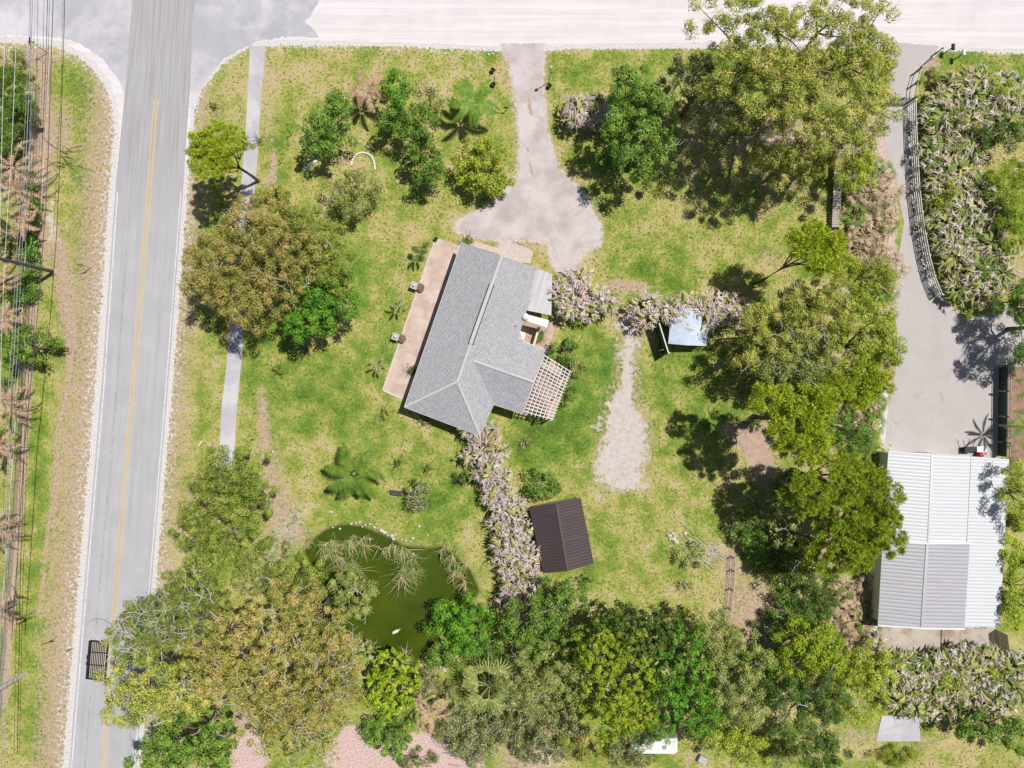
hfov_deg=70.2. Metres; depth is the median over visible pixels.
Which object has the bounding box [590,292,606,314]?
bird of paradise
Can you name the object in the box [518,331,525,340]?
air conditioner
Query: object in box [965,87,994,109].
bird of paradise
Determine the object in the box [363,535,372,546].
reed clump
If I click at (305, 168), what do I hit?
white post
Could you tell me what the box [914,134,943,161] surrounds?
bird of paradise
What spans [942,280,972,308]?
bird of paradise
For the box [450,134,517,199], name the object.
croton shrub
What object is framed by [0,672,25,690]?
utility pole
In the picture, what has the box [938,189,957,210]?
bird of paradise
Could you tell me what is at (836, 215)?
boardwalk
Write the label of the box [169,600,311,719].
oak tree
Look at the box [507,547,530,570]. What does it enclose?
bird of paradise
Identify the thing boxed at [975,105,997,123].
bird of paradise
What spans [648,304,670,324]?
bird of paradise
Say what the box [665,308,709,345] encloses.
metal shed
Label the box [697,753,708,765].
grey crate
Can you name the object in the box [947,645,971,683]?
bird of paradise
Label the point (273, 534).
spiky plant
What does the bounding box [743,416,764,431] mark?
wild bush
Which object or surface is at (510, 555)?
bird of paradise
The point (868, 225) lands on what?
palmetto
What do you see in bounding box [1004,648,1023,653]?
rail fence
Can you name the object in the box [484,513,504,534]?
bird of paradise
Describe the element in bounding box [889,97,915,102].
drive gate
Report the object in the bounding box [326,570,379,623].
willow tree
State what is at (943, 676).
bird of paradise
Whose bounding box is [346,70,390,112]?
palm tree
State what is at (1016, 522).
wild bush
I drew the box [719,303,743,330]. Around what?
bird of paradise
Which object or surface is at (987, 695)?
bird of paradise
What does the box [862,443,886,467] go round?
palmetto
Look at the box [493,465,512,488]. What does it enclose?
bird of paradise
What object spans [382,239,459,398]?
patio
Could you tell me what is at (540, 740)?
scrub bush
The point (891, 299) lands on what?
palmetto
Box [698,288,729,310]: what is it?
bird of paradise
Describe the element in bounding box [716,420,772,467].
sand patch
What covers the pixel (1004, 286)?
bird of paradise
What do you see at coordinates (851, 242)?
palmetto
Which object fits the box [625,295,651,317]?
bird of paradise
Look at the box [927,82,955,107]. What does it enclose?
bird of paradise
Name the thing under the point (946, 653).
bird of paradise
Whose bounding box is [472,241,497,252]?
walk strip
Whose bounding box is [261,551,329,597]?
scrub tree
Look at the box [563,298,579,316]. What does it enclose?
bird of paradise
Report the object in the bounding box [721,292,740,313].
bird of paradise
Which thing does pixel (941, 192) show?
bird of paradise
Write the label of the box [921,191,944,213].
bird of paradise
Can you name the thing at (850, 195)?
palmetto
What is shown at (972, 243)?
bird of paradise
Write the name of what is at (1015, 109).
bird of paradise
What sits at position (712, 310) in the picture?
bird of paradise
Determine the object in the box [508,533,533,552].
bird of paradise
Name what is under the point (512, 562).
bird of paradise
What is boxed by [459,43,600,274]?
driveway
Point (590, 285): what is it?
bird of paradise
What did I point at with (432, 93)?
bare shrub
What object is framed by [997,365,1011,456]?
screened fence
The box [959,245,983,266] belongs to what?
bird of paradise
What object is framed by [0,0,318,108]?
road apron
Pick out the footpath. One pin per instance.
(235, 344)
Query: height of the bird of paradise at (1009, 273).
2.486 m
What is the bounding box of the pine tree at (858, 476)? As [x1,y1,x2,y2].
[775,448,891,518]
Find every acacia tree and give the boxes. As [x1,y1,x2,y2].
[318,164,384,223]
[485,626,590,714]
[497,575,591,661]
[689,706,772,767]
[693,602,776,733]
[765,614,851,692]
[815,636,902,725]
[995,456,1023,521]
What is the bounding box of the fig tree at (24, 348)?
[0,322,65,369]
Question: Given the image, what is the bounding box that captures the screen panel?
[654,323,669,354]
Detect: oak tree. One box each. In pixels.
[68,554,232,668]
[90,635,219,743]
[119,700,239,767]
[165,190,326,337]
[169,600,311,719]
[236,710,340,767]
[238,651,365,739]
[254,571,363,677]
[277,203,356,304]
[692,101,778,157]
[723,273,858,375]
[744,124,837,194]
[754,340,849,398]
[767,508,828,576]
[800,291,908,390]
[806,116,876,176]
[825,409,877,450]
[828,251,903,308]
[832,130,881,193]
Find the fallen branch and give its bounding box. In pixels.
[41,136,93,170]
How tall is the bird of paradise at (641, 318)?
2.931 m
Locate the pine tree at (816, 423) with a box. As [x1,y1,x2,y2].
[746,378,843,467]
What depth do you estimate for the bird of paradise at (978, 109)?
72.10 m
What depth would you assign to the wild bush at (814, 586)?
71.13 m
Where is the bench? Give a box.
[390,490,402,495]
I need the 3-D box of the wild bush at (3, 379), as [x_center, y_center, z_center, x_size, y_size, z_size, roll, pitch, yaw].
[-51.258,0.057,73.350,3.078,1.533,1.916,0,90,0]
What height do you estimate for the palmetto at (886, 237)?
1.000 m
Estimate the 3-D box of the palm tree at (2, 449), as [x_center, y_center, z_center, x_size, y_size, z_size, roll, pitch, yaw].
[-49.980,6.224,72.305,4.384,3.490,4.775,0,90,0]
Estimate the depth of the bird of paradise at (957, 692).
71.89 m
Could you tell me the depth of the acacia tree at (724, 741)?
68.07 m
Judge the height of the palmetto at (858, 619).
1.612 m
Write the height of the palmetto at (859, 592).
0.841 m
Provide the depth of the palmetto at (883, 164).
72.94 m
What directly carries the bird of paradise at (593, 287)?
on the ground at (620, 451)
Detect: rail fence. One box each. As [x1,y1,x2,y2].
[908,99,943,296]
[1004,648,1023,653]
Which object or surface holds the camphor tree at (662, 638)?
on the ground at (620, 451)
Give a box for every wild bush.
[0,46,34,78]
[0,151,26,173]
[0,228,24,265]
[0,323,22,347]
[1,96,42,126]
[1,211,41,242]
[1,376,14,393]
[3,244,35,261]
[5,267,42,298]
[15,170,35,194]
[160,558,226,596]
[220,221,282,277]
[397,745,439,767]
[406,665,441,698]
[436,678,464,703]
[464,634,509,672]
[550,625,589,664]
[605,734,648,767]
[624,754,659,767]
[628,725,659,750]
[643,725,671,744]
[690,673,725,726]
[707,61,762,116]
[738,646,784,706]
[739,730,798,767]
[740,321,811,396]
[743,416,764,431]
[744,546,776,575]
[752,612,785,644]
[760,593,814,636]
[765,533,802,575]
[767,465,794,498]
[770,576,814,616]
[774,543,842,605]
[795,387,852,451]
[801,595,839,634]
[866,743,918,767]
[929,179,962,208]
[938,666,968,696]
[939,106,979,150]
[966,254,995,283]
[982,74,1013,96]
[984,677,1023,705]
[985,656,1010,681]
[990,281,1022,309]
[1007,456,1023,484]
[1007,512,1023,531]
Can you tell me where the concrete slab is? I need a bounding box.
[876,716,920,740]
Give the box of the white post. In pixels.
[302,159,317,170]
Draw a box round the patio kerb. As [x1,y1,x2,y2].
[382,240,434,398]
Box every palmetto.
[816,596,835,618]
[822,619,839,638]
[825,607,849,634]
[828,586,850,606]
[831,573,856,597]
[832,597,860,627]
[832,615,848,634]
[835,589,854,610]
[839,202,867,228]
[839,607,868,637]
[840,637,853,651]
[842,224,865,246]
[844,185,869,207]
[844,428,870,452]
[844,622,864,641]
[844,637,860,650]
[845,235,872,261]
[845,403,861,416]
[846,186,872,212]
[847,172,870,194]
[847,578,860,593]
[848,217,863,233]
[850,221,874,245]
[850,442,872,462]
[851,412,876,435]
[851,585,871,608]
[851,623,875,645]
[852,183,874,203]
[852,237,866,253]
[852,402,879,421]
[852,451,867,466]
[854,602,876,627]
[855,573,873,595]
[856,178,886,208]
[856,615,883,639]
[857,201,873,217]
[857,206,875,222]
[857,642,880,665]
[859,412,887,437]
[859,594,871,616]
[859,631,886,654]
[860,397,887,423]
[860,430,878,445]
[861,252,891,283]
[862,214,883,235]
[862,232,884,255]
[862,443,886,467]
[862,450,878,468]
[863,287,888,309]
[864,152,885,174]
[864,282,889,304]
[867,163,885,180]
[867,170,907,207]
[867,215,887,240]
[868,195,889,213]
[868,395,888,412]
[869,243,903,273]
[870,158,896,183]
[872,191,896,214]
[872,230,888,245]
[873,206,897,230]
[873,292,898,313]
[874,254,911,290]
[876,216,900,234]
[878,280,899,303]
[879,386,893,402]
[880,202,902,224]
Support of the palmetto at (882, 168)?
on the ground at (620, 451)
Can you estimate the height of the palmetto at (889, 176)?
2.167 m
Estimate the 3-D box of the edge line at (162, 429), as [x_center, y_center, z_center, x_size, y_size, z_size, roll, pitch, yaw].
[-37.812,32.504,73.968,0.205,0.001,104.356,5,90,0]
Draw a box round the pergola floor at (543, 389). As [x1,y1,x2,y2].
[520,355,568,420]
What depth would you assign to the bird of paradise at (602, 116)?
71.46 m
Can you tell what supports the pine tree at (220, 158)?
on the ground at (620, 451)
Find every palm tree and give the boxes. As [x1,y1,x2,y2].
[0,140,57,200]
[0,166,48,221]
[0,189,30,234]
[0,254,22,296]
[0,301,26,340]
[0,378,39,429]
[0,424,27,461]
[0,508,25,548]
[0,586,33,628]
[6,200,40,240]
[324,442,385,499]
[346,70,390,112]
[446,78,500,127]
[997,410,1023,446]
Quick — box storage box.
[974,446,986,451]
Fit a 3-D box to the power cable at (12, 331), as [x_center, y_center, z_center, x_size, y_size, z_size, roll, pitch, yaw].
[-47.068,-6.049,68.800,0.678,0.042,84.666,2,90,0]
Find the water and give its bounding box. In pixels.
[306,526,477,660]
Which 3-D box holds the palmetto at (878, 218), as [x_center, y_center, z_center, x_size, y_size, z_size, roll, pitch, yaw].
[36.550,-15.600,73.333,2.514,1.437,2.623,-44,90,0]
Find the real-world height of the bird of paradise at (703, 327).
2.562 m
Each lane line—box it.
[101,99,154,767]
[104,99,158,767]
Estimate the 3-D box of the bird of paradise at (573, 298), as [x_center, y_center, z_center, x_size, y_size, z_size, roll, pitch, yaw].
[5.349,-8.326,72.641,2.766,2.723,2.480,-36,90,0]
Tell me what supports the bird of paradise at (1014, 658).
on the ground at (620, 451)
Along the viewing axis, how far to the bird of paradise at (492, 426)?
72.10 m
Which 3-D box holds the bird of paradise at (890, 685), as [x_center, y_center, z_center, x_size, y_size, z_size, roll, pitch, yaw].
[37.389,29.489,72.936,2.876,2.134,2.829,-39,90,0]
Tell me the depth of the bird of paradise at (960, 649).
72.11 m
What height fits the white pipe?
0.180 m
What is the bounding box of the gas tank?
[975,452,983,456]
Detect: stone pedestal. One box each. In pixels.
[391,332,399,340]
[409,281,418,289]
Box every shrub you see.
[206,97,222,111]
[250,131,266,146]
[270,362,285,377]
[295,345,311,359]
[359,703,413,762]
[360,647,422,718]
[378,404,393,421]
[390,454,406,470]
[402,477,431,513]
[404,362,416,376]
[414,78,447,112]
[418,238,432,255]
[418,415,431,427]
[421,461,435,476]
[422,591,499,661]
[422,637,469,674]
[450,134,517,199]
[452,470,469,486]
[460,231,473,245]
[481,430,496,448]
[518,435,534,449]
[520,467,562,502]
[526,410,546,425]
[530,327,548,343]
[545,337,579,365]
[560,378,578,408]
[563,358,588,378]
[579,570,594,584]
[670,541,707,570]
[678,579,693,593]
[919,67,943,85]
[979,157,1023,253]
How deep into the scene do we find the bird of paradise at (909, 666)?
72.03 m
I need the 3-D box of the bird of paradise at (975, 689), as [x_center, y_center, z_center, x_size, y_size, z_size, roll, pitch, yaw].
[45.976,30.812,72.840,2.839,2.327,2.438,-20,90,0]
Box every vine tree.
[0,65,35,156]
[976,109,1023,154]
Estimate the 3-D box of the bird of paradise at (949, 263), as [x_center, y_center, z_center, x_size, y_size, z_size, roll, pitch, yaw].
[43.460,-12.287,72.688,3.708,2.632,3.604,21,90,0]
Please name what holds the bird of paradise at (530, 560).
on the ground at (620, 451)
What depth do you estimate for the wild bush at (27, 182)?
73.26 m
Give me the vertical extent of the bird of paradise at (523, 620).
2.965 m
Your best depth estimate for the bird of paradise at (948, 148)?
71.88 m
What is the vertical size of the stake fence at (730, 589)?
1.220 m
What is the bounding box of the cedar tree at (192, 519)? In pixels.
[166,445,279,579]
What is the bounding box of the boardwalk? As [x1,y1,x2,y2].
[830,149,842,226]
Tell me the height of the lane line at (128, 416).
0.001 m
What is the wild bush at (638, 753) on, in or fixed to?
on the ground at (620, 451)
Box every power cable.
[0,0,6,208]
[0,0,17,391]
[0,0,29,639]
[1,0,32,767]
[4,14,34,748]
[11,0,53,639]
[41,0,50,204]
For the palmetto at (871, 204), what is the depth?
72.37 m
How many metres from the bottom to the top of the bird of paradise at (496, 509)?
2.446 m
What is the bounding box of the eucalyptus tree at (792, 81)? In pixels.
[682,0,926,163]
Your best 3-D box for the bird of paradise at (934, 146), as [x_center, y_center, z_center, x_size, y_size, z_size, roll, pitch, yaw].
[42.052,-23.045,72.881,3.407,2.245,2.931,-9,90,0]
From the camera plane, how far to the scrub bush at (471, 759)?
72.08 m
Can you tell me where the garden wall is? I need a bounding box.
[533,327,539,344]
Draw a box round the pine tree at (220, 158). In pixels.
[184,118,259,182]
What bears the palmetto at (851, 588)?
on the ground at (620, 451)
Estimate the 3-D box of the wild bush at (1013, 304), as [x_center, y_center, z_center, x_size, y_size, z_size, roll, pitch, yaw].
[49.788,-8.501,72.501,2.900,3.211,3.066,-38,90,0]
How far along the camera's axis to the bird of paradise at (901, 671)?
71.70 m
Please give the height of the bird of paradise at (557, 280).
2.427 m
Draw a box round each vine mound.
[0,161,21,192]
[4,287,35,309]
[15,281,41,302]
[23,179,42,214]
[23,200,42,282]
[254,180,291,201]
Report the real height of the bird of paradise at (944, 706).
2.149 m
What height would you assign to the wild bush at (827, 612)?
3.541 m
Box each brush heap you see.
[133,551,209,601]
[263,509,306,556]
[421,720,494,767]
[673,519,736,569]
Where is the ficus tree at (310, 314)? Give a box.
[281,265,362,345]
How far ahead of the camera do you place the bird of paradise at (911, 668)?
71.90 m
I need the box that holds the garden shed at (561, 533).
[529,497,593,572]
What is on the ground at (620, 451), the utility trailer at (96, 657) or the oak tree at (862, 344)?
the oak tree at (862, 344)
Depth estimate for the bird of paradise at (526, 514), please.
72.14 m
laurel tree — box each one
[592,61,682,181]
[664,50,734,138]
[990,278,1023,367]
[997,532,1023,631]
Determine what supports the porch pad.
on the ground at (620, 451)
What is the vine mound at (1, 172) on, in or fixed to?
on the ground at (620, 451)
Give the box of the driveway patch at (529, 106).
[527,97,532,114]
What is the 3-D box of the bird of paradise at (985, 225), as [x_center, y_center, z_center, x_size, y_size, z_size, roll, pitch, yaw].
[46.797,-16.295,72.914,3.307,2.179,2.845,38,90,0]
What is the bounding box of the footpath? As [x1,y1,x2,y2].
[218,46,265,484]
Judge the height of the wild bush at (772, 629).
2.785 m
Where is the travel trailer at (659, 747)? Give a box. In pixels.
[630,731,676,753]
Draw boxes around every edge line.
[71,192,117,767]
[134,192,180,767]
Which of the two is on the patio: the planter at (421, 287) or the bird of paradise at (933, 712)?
the planter at (421, 287)
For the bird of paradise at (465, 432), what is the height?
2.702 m
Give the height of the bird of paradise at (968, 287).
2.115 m
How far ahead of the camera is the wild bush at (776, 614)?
71.78 m
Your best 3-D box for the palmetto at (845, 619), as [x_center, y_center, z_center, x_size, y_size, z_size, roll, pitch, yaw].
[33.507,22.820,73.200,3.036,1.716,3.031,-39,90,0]
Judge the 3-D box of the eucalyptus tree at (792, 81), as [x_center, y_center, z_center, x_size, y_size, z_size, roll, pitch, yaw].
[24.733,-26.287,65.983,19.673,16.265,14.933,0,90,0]
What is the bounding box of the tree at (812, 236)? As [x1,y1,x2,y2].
[753,216,853,284]
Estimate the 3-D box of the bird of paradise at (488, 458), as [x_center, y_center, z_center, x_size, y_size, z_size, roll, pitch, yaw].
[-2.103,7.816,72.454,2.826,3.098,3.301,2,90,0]
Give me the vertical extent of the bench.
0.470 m
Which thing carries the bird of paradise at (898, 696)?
on the ground at (620, 451)
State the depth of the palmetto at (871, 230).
72.85 m
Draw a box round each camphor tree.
[572,611,662,747]
[592,599,690,661]
[650,609,727,738]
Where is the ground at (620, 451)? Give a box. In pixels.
[0,37,1023,767]
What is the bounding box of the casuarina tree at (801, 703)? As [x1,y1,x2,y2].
[762,663,863,767]
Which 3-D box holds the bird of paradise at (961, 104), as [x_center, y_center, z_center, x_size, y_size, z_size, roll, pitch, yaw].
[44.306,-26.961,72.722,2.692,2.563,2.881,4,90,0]
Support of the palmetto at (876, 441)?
on the ground at (620, 451)
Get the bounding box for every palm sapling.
[369,355,387,373]
[388,295,409,314]
[411,246,427,263]
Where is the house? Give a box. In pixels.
[404,242,551,435]
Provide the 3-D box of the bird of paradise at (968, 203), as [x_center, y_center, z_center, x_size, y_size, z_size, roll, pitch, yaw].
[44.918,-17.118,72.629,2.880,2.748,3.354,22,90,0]
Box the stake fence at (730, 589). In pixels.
[724,556,734,624]
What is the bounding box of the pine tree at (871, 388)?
[813,355,896,410]
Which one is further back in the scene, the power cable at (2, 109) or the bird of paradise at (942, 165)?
the bird of paradise at (942, 165)
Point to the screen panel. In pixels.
(662, 341)
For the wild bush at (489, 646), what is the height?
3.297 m
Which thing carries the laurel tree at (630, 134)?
on the ground at (620, 451)
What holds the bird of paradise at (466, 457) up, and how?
on the ground at (620, 451)
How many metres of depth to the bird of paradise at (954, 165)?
71.76 m
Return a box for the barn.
[866,450,1008,629]
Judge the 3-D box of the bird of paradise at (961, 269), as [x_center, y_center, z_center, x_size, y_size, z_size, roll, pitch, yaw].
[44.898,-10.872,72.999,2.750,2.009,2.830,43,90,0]
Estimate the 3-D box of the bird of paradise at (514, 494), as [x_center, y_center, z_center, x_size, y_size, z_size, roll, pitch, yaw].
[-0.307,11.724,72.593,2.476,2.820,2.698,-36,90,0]
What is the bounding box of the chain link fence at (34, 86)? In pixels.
[0,82,40,722]
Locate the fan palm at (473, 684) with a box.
[462,655,518,715]
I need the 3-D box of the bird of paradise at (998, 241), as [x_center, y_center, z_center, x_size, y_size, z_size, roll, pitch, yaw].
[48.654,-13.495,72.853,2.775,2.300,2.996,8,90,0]
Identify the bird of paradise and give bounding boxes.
[357,637,375,658]
[433,652,451,671]
[456,428,476,440]
[457,444,484,467]
[465,435,483,453]
[468,424,488,444]
[468,461,498,488]
[469,435,496,465]
[476,450,504,476]
[478,428,501,452]
[479,485,500,509]
[480,481,503,502]
[481,460,506,487]
[484,419,500,438]
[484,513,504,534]
[485,499,505,518]
[488,490,519,521]
[489,440,510,465]
[489,528,510,546]
[489,530,516,558]
[489,544,517,566]
[491,475,517,502]
[491,511,507,528]
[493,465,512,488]
[493,582,515,607]
[495,488,519,511]
[496,556,518,575]
[498,564,514,579]
[500,521,523,552]
[500,575,527,595]
[501,494,527,515]
[501,511,523,525]
[502,518,523,536]
[502,548,525,570]
[502,588,526,610]
[505,581,530,605]
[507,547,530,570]
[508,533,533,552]
[508,553,533,580]
[508,602,529,626]
[510,509,528,524]
[510,593,537,617]
[512,517,533,541]
[513,529,531,544]
[515,542,540,569]
[516,579,536,599]
[517,566,544,589]
[518,551,540,578]
[519,532,536,553]
[520,577,536,598]
[547,282,572,307]
[552,275,569,296]
[552,293,576,315]
[554,284,576,306]
[555,266,578,287]
[556,301,577,321]
[559,298,587,323]
[560,108,581,130]
[561,91,588,117]
[561,97,587,126]
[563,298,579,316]
[564,276,578,295]
[565,264,594,289]
[567,284,592,307]
[568,92,589,118]
[573,105,597,128]
[574,278,599,305]
[576,291,601,312]
[578,278,598,297]
[580,305,600,324]
[583,91,605,118]
[586,111,608,131]
[587,284,609,307]
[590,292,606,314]
[595,97,621,123]
[596,289,623,317]
[597,94,612,118]
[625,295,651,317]
[633,305,660,330]
[638,289,662,310]
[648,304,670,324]
[651,300,669,316]
[660,293,683,318]
[663,301,681,326]
[668,302,687,322]
[671,288,694,314]
[687,298,705,315]
[693,299,721,323]
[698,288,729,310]
[700,312,714,334]
[704,303,725,328]
[705,294,725,317]
[714,299,738,326]
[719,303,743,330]
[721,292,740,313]
[727,297,752,316]
[868,628,888,650]
[870,644,905,680]
[876,660,908,693]
[877,652,911,686]
[880,678,898,697]
[882,686,911,714]
[896,646,917,673]
[897,661,920,680]
[898,674,924,702]
[899,696,932,724]
[905,687,926,700]
[906,659,926,686]
[907,661,931,689]
[913,649,949,677]
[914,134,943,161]
[915,109,935,130]
[915,700,940,723]
[918,156,938,176]
[918,681,944,701]
[919,95,944,119]
[920,211,943,234]
[920,687,947,710]
[921,140,951,164]
[921,170,948,194]
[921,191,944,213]
[922,99,958,137]
[924,148,949,174]
[924,675,944,702]
[925,125,951,143]
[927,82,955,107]
[927,230,954,254]
[927,667,951,686]
[929,101,959,121]
[930,180,949,201]
[930,671,956,699]
[931,200,953,219]
[931,207,961,234]
[931,645,961,673]
[932,153,958,180]
[932,244,968,274]
[933,68,963,90]
[933,131,952,152]
[934,81,963,105]
[935,164,961,188]
[935,659,962,683]
[936,699,956,720]
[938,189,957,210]
[938,226,969,249]
[938,234,972,263]
[939,103,970,135]
[939,121,962,142]
[939,270,966,294]
[941,135,966,165]
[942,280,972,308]
[943,122,979,155]
[943,152,976,183]
[943,211,975,240]
[943,688,962,703]
[944,201,965,222]
[945,62,979,98]
[946,179,967,202]
[946,262,970,284]
[946,667,972,697]
[946,693,978,720]
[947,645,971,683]
[948,97,973,123]
[949,139,972,166]
[949,169,974,190]
[949,190,977,210]
[949,639,973,662]
[950,172,968,194]
[950,235,971,261]
[953,198,981,221]
[953,684,980,706]
[954,124,968,135]
[955,179,978,202]
[955,275,981,299]
[955,656,989,685]
[956,699,981,723]
[957,156,980,179]
[959,77,988,109]
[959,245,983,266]
[959,252,989,282]
[960,103,983,129]
[960,136,988,165]
[960,671,985,695]
[961,121,987,142]
[961,249,987,271]
[961,644,986,674]
[962,63,994,96]
[962,208,988,231]
[962,227,980,247]
[962,680,981,695]
[963,101,986,123]
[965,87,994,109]
[965,166,990,197]
[966,196,983,214]
[966,280,991,307]
[966,685,985,706]
[967,268,995,295]
[968,178,997,208]
[968,657,992,687]
[969,66,984,86]
[969,209,993,230]
[969,222,992,250]
[970,226,1005,256]
[970,639,993,658]
[973,202,997,224]
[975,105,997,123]
[977,105,990,126]
[977,185,1008,219]
[978,642,1004,666]
[978,684,1004,714]
[978,701,1003,721]
[980,275,1005,303]
[980,676,1002,701]
[982,222,1007,241]
[983,659,999,684]
[984,108,1006,135]
[985,85,1005,110]
[985,215,1009,234]
[986,242,1011,273]
[986,669,1010,692]
[987,196,1008,227]
[988,71,1015,102]
[988,273,1012,294]
[988,648,1010,662]
[988,691,1020,716]
[989,97,1012,115]
[991,109,1022,134]
[991,236,1016,260]
[992,76,1023,111]
[992,259,1022,289]
[992,660,1023,684]
[992,685,1015,709]
[993,244,1023,269]
[996,69,1017,88]
[997,650,1023,679]
[1000,82,1023,106]
[1001,668,1023,704]
[1005,94,1023,123]
[1007,68,1023,85]
[1008,676,1023,706]
[1011,652,1023,673]
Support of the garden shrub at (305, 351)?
on the ground at (620, 451)
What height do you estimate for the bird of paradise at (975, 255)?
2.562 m
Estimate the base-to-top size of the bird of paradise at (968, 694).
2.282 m
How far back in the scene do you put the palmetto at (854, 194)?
72.87 m
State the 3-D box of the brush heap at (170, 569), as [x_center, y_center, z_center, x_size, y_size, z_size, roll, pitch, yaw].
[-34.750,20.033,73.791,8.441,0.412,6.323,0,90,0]
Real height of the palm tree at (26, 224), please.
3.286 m
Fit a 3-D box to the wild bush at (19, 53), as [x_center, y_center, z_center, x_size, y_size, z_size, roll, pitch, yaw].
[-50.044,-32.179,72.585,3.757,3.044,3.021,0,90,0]
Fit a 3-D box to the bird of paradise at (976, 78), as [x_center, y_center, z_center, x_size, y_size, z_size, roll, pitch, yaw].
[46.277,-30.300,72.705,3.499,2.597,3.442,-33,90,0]
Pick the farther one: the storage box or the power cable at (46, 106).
the storage box
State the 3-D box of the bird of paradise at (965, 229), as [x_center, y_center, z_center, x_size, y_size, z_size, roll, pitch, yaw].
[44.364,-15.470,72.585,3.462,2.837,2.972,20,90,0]
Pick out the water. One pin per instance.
(409, 615)
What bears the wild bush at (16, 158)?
on the ground at (620, 451)
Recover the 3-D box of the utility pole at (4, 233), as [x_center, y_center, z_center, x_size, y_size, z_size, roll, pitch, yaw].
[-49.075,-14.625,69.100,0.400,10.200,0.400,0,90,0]
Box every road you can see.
[0,0,1023,177]
[69,0,194,767]
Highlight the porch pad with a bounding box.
[496,240,532,262]
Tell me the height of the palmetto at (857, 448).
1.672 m
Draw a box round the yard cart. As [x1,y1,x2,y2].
[960,438,974,452]
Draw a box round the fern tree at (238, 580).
[230,541,294,597]
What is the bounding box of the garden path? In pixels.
[543,323,555,352]
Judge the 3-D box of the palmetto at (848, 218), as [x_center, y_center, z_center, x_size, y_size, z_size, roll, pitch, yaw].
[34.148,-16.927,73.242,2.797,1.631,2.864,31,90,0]
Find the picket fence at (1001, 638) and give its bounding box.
[995,629,1010,657]
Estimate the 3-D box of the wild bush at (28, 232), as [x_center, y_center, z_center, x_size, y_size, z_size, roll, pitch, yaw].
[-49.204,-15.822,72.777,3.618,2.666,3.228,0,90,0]
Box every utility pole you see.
[0,230,27,241]
[0,257,56,273]
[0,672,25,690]
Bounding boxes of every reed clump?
[294,536,313,552]
[308,531,353,570]
[326,551,377,591]
[330,533,374,561]
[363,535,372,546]
[366,543,399,564]
[381,551,433,599]
[384,545,421,581]
[400,646,413,666]
[431,540,463,573]
[443,560,467,587]
[450,567,469,597]
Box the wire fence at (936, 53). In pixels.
[911,47,943,98]
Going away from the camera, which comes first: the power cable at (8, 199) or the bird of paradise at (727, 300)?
the power cable at (8, 199)
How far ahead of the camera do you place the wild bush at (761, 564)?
72.71 m
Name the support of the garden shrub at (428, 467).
on the ground at (620, 451)
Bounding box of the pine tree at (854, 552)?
[798,469,909,579]
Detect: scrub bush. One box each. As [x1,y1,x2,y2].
[428,697,504,767]
[480,692,586,767]
[551,724,619,764]
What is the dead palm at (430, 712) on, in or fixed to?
on the ground at (620, 451)
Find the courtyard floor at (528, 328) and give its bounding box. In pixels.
[520,320,552,348]
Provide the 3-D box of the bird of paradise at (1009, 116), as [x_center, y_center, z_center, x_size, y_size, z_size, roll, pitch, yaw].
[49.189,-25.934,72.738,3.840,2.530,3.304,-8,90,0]
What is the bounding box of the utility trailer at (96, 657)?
[85,640,107,680]
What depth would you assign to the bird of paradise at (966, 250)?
71.83 m
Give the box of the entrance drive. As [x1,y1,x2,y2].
[880,43,1023,457]
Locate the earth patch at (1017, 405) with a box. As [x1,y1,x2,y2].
[1007,366,1023,460]
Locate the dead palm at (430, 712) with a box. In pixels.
[414,691,451,735]
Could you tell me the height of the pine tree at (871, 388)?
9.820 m
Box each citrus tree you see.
[298,85,358,159]
[373,102,448,188]
[379,68,419,116]
[729,517,770,553]
[738,481,788,528]
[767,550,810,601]
[954,706,1023,756]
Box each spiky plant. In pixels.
[266,528,283,538]
[282,521,292,531]
[282,531,296,548]
[289,514,302,529]
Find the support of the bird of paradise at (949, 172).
on the ground at (620, 451)
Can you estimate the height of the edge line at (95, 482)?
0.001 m
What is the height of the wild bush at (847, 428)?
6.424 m
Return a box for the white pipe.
[351,152,375,169]
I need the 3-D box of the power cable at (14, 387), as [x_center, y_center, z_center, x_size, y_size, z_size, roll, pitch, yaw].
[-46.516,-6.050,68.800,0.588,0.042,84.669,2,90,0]
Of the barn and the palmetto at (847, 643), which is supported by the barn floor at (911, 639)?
the barn
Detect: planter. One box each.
[398,335,405,342]
[416,283,424,291]
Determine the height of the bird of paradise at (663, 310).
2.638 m
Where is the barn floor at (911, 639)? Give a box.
[880,627,995,650]
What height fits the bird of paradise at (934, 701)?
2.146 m
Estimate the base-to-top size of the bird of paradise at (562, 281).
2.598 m
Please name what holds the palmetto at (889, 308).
on the ground at (620, 451)
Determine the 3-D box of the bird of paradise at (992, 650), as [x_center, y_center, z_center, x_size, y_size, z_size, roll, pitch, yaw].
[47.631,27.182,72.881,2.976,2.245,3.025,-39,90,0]
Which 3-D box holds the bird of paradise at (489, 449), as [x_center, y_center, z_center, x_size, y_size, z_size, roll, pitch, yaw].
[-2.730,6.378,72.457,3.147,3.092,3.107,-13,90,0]
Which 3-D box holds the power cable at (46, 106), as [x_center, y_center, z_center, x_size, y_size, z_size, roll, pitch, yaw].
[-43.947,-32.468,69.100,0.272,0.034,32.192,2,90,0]
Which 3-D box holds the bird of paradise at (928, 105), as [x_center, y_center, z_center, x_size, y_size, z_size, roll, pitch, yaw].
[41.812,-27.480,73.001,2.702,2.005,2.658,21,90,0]
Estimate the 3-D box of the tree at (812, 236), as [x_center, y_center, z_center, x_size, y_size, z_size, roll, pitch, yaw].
[26.818,-11.996,68.186,6.211,11.832,5.811,0,90,0]
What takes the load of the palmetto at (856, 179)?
on the ground at (620, 451)
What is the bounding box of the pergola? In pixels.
[523,354,571,419]
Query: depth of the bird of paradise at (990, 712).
72.24 m
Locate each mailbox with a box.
[945,43,954,52]
[956,49,965,58]

